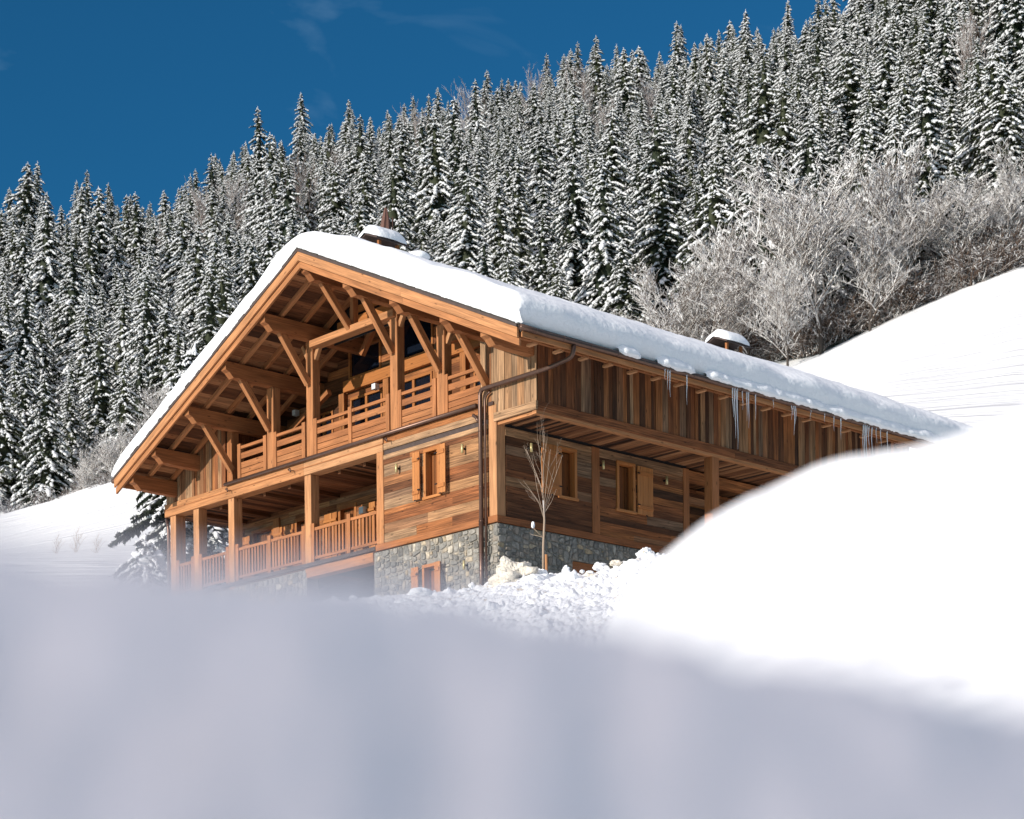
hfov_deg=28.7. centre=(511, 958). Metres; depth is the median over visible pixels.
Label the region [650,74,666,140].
spruce tree
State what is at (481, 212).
spruce tree
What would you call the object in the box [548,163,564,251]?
spruce tree
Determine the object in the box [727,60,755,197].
spruce tree
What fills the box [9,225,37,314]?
spruce tree
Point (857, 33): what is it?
spruce tree
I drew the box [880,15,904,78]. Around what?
spruce tree
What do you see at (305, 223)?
spruce tree
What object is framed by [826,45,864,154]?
spruce tree
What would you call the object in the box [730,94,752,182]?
spruce tree
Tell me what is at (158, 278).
spruce tree
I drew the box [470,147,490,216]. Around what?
spruce tree
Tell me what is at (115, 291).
spruce tree
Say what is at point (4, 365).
spruce tree
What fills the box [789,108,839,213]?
spruce tree
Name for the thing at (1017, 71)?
spruce tree
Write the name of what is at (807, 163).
spruce tree
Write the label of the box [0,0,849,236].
sky
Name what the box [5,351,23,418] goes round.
spruce tree
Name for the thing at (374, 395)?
window
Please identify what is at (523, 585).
snow heap
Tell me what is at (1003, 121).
spruce tree
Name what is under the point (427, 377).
window
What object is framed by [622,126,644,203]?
spruce tree
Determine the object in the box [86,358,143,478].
spruce tree
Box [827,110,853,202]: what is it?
spruce tree
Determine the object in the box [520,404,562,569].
young tree
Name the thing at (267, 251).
spruce tree
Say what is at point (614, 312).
bare tree
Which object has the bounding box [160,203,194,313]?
spruce tree
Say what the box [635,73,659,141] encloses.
larch tree
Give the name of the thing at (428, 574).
window
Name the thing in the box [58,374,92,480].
spruce tree
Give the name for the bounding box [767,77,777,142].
spruce tree
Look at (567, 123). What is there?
spruce tree
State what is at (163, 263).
spruce tree
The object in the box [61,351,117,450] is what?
spruce tree
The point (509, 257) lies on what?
spruce tree
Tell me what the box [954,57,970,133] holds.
spruce tree
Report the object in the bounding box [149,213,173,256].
larch tree
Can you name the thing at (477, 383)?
window
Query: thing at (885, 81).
spruce tree
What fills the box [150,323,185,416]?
spruce tree
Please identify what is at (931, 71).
spruce tree
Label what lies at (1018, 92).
spruce tree
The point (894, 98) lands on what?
spruce tree
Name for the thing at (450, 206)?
spruce tree
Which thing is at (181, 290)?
spruce tree
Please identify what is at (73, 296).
spruce tree
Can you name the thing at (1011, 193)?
bare tree
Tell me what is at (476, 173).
spruce tree
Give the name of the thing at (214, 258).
spruce tree
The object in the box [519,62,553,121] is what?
larch tree
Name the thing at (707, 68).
spruce tree
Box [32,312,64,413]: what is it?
spruce tree
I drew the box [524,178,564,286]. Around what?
spruce tree
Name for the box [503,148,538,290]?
spruce tree
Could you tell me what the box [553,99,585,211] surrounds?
spruce tree
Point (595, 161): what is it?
spruce tree
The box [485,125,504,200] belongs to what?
spruce tree
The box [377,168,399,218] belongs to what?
spruce tree
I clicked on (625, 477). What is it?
window
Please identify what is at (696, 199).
spruce tree
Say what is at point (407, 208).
spruce tree
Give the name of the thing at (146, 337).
spruce tree
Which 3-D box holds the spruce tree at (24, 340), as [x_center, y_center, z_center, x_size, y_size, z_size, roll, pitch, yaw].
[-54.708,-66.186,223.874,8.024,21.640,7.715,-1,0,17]
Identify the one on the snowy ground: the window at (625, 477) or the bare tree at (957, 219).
the bare tree at (957, 219)
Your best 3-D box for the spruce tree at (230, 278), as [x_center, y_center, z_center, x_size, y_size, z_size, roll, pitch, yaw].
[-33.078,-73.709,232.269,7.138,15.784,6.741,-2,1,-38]
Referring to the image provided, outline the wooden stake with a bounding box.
[545,554,547,571]
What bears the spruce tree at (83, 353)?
on the snowy ground
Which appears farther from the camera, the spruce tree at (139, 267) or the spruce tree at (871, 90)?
the spruce tree at (139, 267)
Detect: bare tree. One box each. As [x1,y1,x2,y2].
[69,449,107,488]
[85,419,135,473]
[111,416,149,453]
[136,384,169,430]
[609,307,659,328]
[624,256,730,340]
[645,252,764,341]
[668,201,789,355]
[716,141,886,354]
[727,251,816,365]
[822,130,956,280]
[826,183,937,330]
[878,168,1009,261]
[965,135,1023,245]
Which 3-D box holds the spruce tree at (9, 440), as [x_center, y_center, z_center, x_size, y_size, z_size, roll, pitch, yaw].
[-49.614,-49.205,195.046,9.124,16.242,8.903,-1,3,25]
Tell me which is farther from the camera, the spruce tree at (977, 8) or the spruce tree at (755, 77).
the spruce tree at (755, 77)
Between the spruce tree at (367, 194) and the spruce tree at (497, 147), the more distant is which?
the spruce tree at (497, 147)
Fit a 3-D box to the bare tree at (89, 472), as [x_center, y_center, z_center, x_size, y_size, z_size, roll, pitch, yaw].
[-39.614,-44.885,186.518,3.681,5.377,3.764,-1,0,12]
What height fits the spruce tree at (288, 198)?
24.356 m
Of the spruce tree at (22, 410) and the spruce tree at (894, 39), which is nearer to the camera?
the spruce tree at (22, 410)
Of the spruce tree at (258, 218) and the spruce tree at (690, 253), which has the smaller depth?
the spruce tree at (690, 253)
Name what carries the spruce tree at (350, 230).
on the snowy ground
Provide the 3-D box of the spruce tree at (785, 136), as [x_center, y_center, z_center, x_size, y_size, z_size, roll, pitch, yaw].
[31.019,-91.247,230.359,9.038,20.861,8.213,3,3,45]
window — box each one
[320,410,333,447]
[348,338,381,379]
[350,388,382,435]
[404,318,433,359]
[405,371,432,422]
[411,561,441,586]
[412,443,445,500]
[473,360,480,386]
[541,442,578,501]
[615,460,653,516]
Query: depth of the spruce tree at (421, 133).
298.77 m
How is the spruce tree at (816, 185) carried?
on the snowy ground
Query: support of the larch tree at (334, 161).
on the snowy ground
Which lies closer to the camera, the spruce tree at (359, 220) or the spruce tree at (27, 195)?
the spruce tree at (359, 220)
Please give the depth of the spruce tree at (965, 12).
238.53 m
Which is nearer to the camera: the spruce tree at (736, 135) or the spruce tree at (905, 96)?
the spruce tree at (905, 96)
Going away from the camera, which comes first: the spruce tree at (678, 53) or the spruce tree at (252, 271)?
the spruce tree at (252, 271)
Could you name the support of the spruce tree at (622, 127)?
on the snowy ground
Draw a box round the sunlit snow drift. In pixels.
[613,406,1023,703]
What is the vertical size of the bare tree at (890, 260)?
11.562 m
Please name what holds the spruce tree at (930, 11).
on the snowy ground
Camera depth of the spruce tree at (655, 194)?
212.29 m
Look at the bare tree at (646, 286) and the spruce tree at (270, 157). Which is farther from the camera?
the spruce tree at (270, 157)
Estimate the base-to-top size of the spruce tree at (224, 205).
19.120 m
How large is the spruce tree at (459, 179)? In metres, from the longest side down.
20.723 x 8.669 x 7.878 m
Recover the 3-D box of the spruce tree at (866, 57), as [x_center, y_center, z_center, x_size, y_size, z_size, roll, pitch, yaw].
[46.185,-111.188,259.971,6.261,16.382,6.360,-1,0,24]
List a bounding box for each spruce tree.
[0,208,20,291]
[0,273,48,407]
[0,277,16,352]
[0,309,12,381]
[0,312,10,368]
[0,371,33,510]
[2,161,44,249]
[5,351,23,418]
[8,367,38,483]
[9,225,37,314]
[9,372,82,509]
[13,194,68,337]
[15,352,58,448]
[29,217,41,282]
[32,161,52,261]
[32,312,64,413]
[46,238,110,385]
[49,297,111,430]
[57,218,72,294]
[57,294,109,403]
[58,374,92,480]
[61,226,84,292]
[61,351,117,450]
[62,185,91,263]
[76,212,110,328]
[77,309,120,460]
[80,186,122,318]
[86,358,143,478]
[97,221,131,311]
[101,262,121,349]
[104,215,113,267]
[104,266,133,375]
[105,286,135,409]
[108,341,228,562]
[110,255,164,411]
[112,205,129,245]
[117,195,143,267]
[119,267,162,410]
[120,192,161,282]
[126,273,143,360]
[127,245,144,316]
[128,349,154,435]
[130,270,172,375]
[133,253,163,301]
[134,242,165,304]
[134,303,186,425]
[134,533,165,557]
[142,212,162,272]
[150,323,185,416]
[154,211,177,299]
[156,191,175,236]
[157,218,177,270]
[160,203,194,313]
[162,204,179,256]
[171,265,191,329]
[173,222,208,346]
[173,247,193,330]
[177,174,196,235]
[187,287,204,345]
[189,235,223,338]
[191,265,212,340]
[192,153,221,213]
[195,252,237,339]
[199,186,224,261]
[204,208,223,263]
[212,212,237,266]
[215,258,239,302]
[216,165,233,217]
[217,180,236,236]
[220,256,239,316]
[229,230,243,302]
[230,150,254,215]
[233,237,263,302]
[234,236,249,298]
[237,155,262,240]
[243,108,268,183]
[245,134,284,236]
[246,173,270,248]
[251,163,282,249]
[254,221,276,271]
[263,156,309,252]
[264,200,282,262]
[266,229,286,265]
[276,140,296,219]
[283,202,298,245]
[286,92,316,166]
[297,216,310,235]
[298,163,324,232]
[311,147,328,201]
[314,158,348,231]
[314,163,353,234]
[316,162,328,223]
[319,126,340,176]
[325,219,341,234]
[332,213,343,234]
[339,132,355,202]
[342,114,380,199]
[345,194,370,236]
[345,225,355,236]
[349,153,379,231]
[352,173,374,223]
[375,152,418,251]
[376,120,423,241]
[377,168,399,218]
[395,214,411,251]
[401,193,416,250]
[404,123,418,189]
[406,111,457,250]
[407,114,431,193]
[408,150,429,241]
[427,212,438,260]
[429,214,452,264]
[433,152,493,263]
[433,221,451,265]
[434,173,497,277]
[443,178,452,207]
[445,125,469,204]
[447,257,460,267]
[450,153,487,242]
[461,80,491,152]
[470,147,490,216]
[472,155,489,223]
[473,235,498,279]
[478,196,490,245]
[480,174,529,285]
[484,155,512,244]
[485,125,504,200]
[490,236,525,287]
[491,119,531,208]
[491,158,526,228]
[500,258,520,286]
[502,129,528,233]
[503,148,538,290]
[519,207,567,293]
[521,116,543,193]
[523,125,556,247]
[524,126,559,205]
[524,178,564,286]
[530,106,569,206]
[538,248,574,299]
[547,263,574,302]
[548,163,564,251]
[549,155,597,305]
[551,167,568,246]
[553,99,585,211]
[559,96,578,159]
[563,106,584,169]
[579,107,635,226]
[579,138,593,207]
[581,149,614,248]
[582,37,613,133]
[582,191,642,304]
[596,240,656,326]
[607,47,649,141]
[609,98,632,155]
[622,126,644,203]
[623,192,639,278]
[626,146,646,259]
[628,101,690,276]
[628,168,688,319]
[629,46,656,138]
[637,174,681,292]
[641,142,651,195]
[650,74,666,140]
[650,103,684,223]
[657,55,686,118]
[664,121,681,169]
[666,21,689,74]
[672,108,707,211]
[673,88,708,161]
[675,157,695,229]
[675,226,699,302]
[681,175,704,259]
[682,44,708,109]
[684,154,711,229]
[697,35,719,102]
[699,52,739,181]
[710,144,739,225]
[711,54,742,147]
[720,134,753,243]
[725,49,790,225]
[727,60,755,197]
[730,9,756,82]
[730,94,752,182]
[731,24,750,69]
[731,31,762,90]
[733,145,758,244]
[734,67,760,154]
[756,72,801,204]
[765,147,778,192]
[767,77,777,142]
[769,169,859,334]
[773,27,797,109]
[783,116,837,229]
[788,60,815,126]
[788,106,796,156]
[789,55,811,113]
[789,88,813,166]
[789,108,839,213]
[790,98,828,167]
[793,25,815,76]
[794,18,834,120]
[803,43,814,86]
[806,55,836,120]
[808,0,833,56]
[811,75,834,188]
[825,42,867,167]
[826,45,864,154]
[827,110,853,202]
[828,11,851,74]
[830,12,854,83]
[832,0,873,55]
[832,116,879,290]
[842,108,886,278]
[847,0,870,38]
[847,62,888,189]
[851,22,861,58]
[852,26,898,153]
[854,34,876,75]
[854,115,927,292]
[858,98,881,160]
[859,40,874,102]
[865,0,879,19]
[866,60,880,110]
[869,0,891,34]
[870,0,892,63]
[876,96,917,188]
[878,0,917,64]
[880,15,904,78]
[880,66,920,154]
[882,51,914,139]
[902,8,921,88]
[906,0,916,25]
[906,0,941,57]
[907,14,935,105]
[909,0,916,14]
[913,58,956,139]
[915,9,968,126]
[917,76,947,162]
[924,155,985,268]
[929,0,950,68]
[935,0,983,45]
[936,87,965,179]
[942,0,962,84]
[950,0,991,57]
[951,0,979,87]
[951,53,986,186]
[954,54,1023,231]
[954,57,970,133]
[956,36,985,153]
[957,35,982,132]
[960,39,1023,174]
[962,65,1023,231]
[977,0,1008,40]
[979,0,1012,61]
[997,0,1023,89]
[1010,51,1023,100]
[1010,75,1023,145]
[1013,45,1023,114]
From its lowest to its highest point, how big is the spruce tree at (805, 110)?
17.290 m
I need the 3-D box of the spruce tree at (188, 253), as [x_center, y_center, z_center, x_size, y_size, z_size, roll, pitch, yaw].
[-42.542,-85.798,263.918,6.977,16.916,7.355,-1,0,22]
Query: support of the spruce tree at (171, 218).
on the snowy ground
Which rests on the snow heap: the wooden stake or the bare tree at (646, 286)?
the wooden stake
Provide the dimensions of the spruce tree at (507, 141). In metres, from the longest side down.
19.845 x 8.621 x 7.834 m
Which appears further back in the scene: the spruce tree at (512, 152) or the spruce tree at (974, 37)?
the spruce tree at (512, 152)
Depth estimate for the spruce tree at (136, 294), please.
235.33 m
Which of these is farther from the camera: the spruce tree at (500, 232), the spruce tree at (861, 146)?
the spruce tree at (500, 232)
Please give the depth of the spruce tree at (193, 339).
220.07 m
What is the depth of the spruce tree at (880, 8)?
339.46 m
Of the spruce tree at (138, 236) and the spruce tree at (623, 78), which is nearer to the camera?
the spruce tree at (138, 236)
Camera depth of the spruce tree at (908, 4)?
353.44 m
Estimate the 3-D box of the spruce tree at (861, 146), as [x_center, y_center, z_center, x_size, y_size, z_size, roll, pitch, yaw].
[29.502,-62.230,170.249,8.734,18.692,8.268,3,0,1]
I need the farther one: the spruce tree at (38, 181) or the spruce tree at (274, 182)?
the spruce tree at (38, 181)
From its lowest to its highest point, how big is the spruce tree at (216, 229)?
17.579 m
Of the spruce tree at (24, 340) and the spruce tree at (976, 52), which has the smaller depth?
the spruce tree at (976, 52)
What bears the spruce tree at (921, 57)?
on the snowy ground
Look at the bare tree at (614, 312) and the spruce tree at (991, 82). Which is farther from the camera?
the spruce tree at (991, 82)
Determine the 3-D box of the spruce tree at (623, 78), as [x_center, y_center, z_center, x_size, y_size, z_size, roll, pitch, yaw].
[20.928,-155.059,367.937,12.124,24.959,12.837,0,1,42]
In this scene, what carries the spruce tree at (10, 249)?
on the snowy ground
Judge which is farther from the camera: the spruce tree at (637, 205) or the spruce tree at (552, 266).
the spruce tree at (637, 205)
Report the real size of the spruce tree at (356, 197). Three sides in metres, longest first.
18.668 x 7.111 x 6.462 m
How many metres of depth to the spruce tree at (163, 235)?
327.06 m
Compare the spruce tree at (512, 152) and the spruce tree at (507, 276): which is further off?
the spruce tree at (512, 152)
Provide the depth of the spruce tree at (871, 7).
372.62 m
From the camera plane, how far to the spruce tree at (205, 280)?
209.21 m
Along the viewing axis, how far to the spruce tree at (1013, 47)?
216.94 m
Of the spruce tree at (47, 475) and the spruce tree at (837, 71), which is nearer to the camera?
the spruce tree at (47, 475)
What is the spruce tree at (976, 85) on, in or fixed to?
on the snowy ground
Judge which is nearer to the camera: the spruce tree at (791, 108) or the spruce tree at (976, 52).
the spruce tree at (976, 52)
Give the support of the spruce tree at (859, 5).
on the snowy ground
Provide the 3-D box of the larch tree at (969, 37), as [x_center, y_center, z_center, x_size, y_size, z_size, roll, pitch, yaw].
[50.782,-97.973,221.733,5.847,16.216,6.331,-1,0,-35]
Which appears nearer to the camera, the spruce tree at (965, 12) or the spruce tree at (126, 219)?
the spruce tree at (965, 12)
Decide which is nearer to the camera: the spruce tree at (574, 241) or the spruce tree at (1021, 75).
the spruce tree at (1021, 75)
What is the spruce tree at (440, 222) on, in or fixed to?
on the snowy ground
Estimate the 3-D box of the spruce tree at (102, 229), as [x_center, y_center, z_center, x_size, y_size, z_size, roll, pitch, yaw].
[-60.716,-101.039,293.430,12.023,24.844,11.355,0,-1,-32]
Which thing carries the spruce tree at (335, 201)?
on the snowy ground
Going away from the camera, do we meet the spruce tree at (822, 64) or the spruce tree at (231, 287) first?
the spruce tree at (231, 287)
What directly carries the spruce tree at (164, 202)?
on the snowy ground
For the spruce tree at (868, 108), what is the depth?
202.62 m
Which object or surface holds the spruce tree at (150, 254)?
on the snowy ground
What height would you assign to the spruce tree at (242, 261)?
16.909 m
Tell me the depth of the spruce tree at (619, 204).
210.75 m
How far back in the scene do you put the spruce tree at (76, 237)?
290.24 m
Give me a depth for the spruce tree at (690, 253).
191.77 m
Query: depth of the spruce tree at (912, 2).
368.95 m
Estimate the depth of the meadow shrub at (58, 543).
83.80 m
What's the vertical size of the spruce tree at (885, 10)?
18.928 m
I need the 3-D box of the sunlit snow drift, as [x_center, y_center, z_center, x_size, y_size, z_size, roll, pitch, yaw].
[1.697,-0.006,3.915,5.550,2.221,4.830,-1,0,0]
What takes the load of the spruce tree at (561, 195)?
on the snowy ground
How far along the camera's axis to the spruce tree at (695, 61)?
395.88 m
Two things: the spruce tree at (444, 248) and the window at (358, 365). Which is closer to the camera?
the window at (358, 365)
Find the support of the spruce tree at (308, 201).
on the snowy ground
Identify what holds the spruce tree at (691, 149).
on the snowy ground
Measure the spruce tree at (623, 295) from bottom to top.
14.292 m
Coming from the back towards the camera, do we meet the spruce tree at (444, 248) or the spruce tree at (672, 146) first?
the spruce tree at (672, 146)
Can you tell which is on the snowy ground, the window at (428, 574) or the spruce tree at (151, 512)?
the spruce tree at (151, 512)
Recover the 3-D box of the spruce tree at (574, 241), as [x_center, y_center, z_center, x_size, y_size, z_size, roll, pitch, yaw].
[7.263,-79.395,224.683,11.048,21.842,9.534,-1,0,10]
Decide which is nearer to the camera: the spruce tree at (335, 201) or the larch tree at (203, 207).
the spruce tree at (335, 201)
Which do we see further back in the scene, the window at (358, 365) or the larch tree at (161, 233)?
the larch tree at (161, 233)
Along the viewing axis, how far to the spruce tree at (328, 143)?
374.67 m
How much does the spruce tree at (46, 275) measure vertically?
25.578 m
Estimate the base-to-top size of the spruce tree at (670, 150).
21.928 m
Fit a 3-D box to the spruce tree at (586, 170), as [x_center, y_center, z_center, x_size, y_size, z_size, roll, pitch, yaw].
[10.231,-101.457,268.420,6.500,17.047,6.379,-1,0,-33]
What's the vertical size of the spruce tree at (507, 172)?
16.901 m
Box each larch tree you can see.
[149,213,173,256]
[184,176,232,240]
[211,172,253,240]
[261,147,319,231]
[292,155,321,200]
[312,141,349,190]
[393,98,429,153]
[442,78,488,143]
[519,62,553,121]
[558,55,600,116]
[590,91,622,141]
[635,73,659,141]
[947,5,1001,104]
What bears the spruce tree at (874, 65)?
on the snowy ground
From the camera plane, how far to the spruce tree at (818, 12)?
370.47 m
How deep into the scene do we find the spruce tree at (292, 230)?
247.85 m
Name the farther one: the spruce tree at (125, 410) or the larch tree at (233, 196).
the larch tree at (233, 196)
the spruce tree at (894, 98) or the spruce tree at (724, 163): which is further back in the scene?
the spruce tree at (724, 163)
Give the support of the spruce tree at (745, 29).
on the snowy ground
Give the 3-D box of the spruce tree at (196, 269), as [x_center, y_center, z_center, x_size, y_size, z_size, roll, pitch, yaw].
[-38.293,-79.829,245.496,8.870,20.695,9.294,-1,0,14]
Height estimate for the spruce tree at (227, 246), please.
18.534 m
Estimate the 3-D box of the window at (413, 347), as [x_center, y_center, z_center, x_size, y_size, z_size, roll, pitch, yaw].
[-2.673,-17.139,55.202,0.105,1.220,1.600,-1,0,-43]
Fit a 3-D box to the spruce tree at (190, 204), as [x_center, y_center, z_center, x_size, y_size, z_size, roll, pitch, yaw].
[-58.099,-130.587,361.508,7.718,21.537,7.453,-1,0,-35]
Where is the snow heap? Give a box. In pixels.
[419,547,663,614]
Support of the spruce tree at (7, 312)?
on the snowy ground
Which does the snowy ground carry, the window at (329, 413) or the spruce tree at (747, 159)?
the spruce tree at (747, 159)
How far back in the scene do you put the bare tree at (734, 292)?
157.94 m
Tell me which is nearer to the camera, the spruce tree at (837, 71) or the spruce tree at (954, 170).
the spruce tree at (954, 170)
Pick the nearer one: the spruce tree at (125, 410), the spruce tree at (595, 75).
the spruce tree at (125, 410)
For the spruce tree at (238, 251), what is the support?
on the snowy ground
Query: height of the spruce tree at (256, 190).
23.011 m
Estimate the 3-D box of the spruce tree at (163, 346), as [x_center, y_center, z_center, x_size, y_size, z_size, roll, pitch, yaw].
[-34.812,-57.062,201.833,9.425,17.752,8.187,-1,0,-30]
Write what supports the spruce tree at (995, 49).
on the snowy ground
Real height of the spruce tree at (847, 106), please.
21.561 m
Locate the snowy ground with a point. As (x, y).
(958, 356)
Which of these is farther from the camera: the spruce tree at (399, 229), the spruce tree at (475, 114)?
the spruce tree at (475, 114)
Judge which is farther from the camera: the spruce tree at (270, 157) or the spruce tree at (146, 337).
the spruce tree at (270, 157)
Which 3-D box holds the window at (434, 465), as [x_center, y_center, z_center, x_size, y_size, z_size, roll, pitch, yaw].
[-2.025,-12.525,51.779,0.438,1.310,1.360,-1,0,-40]
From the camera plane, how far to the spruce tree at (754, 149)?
184.92 m
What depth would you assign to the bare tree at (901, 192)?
159.68 m
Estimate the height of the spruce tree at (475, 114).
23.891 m
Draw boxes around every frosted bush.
[81,470,111,488]
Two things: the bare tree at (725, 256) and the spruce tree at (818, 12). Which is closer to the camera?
the bare tree at (725, 256)
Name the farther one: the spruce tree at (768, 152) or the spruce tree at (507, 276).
the spruce tree at (768, 152)
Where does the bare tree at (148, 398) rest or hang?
on the snowy ground
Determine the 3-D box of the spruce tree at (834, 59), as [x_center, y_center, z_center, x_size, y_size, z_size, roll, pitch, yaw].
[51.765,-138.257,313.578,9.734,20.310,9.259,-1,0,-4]
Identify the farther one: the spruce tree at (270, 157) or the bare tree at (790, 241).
the spruce tree at (270, 157)
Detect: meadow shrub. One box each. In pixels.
[52,534,61,551]
[71,528,81,551]
[91,537,102,552]
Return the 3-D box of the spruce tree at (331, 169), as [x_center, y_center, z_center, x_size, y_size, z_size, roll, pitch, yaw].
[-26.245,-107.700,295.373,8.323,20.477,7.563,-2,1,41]
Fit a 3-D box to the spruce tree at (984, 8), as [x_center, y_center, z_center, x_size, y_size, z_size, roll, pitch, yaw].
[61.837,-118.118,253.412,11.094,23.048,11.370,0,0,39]
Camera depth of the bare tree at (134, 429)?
181.67 m
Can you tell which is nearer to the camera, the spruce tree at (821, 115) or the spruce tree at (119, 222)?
the spruce tree at (821, 115)
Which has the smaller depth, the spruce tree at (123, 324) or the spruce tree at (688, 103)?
the spruce tree at (123, 324)
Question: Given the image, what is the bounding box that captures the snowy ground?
[0,160,1023,555]
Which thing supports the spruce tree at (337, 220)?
on the snowy ground
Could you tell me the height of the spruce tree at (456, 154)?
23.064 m
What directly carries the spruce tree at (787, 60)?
on the snowy ground
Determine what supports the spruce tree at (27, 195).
on the snowy ground
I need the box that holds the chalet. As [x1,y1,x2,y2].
[111,208,973,586]
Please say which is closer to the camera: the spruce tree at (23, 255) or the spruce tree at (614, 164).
the spruce tree at (614, 164)
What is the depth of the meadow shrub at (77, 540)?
83.85 m
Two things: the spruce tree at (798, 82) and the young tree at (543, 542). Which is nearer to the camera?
the young tree at (543, 542)
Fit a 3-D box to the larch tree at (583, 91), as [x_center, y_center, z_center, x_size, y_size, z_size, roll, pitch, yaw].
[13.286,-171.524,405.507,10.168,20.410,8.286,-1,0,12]
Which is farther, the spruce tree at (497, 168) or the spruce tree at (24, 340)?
the spruce tree at (497, 168)
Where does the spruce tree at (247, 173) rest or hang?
on the snowy ground
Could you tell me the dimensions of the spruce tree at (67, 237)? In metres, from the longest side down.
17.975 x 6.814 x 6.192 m
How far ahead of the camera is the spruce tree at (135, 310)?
219.88 m
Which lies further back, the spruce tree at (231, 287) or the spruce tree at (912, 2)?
the spruce tree at (912, 2)
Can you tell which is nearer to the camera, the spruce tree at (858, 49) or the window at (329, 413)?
the window at (329, 413)
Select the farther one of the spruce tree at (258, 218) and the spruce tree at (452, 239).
the spruce tree at (258, 218)
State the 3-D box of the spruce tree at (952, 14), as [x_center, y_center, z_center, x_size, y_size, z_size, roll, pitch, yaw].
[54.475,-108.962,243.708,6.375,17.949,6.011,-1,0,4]
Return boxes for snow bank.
[0,533,1023,818]
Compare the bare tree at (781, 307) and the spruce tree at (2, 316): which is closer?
the bare tree at (781, 307)
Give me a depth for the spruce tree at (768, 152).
208.16 m
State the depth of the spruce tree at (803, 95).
251.12 m
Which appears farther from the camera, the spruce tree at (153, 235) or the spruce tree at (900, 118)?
the spruce tree at (153, 235)
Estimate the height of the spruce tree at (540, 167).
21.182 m
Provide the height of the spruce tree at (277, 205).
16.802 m
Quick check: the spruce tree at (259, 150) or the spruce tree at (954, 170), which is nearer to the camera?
the spruce tree at (954, 170)
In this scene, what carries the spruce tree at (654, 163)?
on the snowy ground
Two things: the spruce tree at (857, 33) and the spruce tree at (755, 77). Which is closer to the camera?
the spruce tree at (857, 33)
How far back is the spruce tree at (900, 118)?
177.65 m
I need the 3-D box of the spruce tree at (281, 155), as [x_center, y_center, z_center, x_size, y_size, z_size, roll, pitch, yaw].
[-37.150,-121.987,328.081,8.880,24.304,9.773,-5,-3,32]
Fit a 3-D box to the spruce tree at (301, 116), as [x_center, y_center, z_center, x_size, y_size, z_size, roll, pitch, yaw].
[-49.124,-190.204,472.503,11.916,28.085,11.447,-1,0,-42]
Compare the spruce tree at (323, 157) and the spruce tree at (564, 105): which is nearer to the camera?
the spruce tree at (564, 105)
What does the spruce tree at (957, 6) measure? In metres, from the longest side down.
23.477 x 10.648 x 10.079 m
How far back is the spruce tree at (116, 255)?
289.96 m
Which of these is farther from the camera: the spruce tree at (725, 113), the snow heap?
the spruce tree at (725, 113)
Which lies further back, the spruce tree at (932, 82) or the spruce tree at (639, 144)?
the spruce tree at (639, 144)
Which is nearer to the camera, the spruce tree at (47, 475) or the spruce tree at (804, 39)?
the spruce tree at (47, 475)
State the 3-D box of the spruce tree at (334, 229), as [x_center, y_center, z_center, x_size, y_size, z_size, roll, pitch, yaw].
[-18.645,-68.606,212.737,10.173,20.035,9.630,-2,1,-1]
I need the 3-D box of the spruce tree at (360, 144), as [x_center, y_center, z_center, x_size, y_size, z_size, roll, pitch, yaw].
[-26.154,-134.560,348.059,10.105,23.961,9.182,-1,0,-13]
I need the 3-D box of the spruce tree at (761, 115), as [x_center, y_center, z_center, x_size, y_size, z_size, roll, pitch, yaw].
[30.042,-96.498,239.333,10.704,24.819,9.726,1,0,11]
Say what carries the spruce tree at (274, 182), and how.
on the snowy ground
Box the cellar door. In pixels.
[572,561,596,574]
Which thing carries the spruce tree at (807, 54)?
on the snowy ground
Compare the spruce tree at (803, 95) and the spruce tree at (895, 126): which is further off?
the spruce tree at (803, 95)
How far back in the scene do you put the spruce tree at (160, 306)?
225.45 m
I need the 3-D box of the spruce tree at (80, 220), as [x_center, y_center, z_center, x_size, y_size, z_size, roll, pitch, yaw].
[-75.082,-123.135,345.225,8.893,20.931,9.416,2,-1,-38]
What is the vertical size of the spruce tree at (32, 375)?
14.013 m
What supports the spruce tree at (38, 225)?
on the snowy ground
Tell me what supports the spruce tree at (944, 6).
on the snowy ground
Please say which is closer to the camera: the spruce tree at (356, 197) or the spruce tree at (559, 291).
the spruce tree at (559, 291)
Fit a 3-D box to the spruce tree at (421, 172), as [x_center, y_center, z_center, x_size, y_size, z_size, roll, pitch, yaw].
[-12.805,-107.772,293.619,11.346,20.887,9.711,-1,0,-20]
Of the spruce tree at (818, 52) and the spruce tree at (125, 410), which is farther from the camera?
the spruce tree at (818, 52)
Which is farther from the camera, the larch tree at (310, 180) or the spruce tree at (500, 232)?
the larch tree at (310, 180)
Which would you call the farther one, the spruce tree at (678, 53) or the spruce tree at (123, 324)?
the spruce tree at (678, 53)
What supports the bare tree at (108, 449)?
on the snowy ground
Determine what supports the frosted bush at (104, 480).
on the snowy ground
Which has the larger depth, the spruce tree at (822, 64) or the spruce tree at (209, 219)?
the spruce tree at (209, 219)
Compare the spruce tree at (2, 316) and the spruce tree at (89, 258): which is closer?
the spruce tree at (2, 316)
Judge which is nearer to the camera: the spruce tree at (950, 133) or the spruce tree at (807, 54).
the spruce tree at (950, 133)

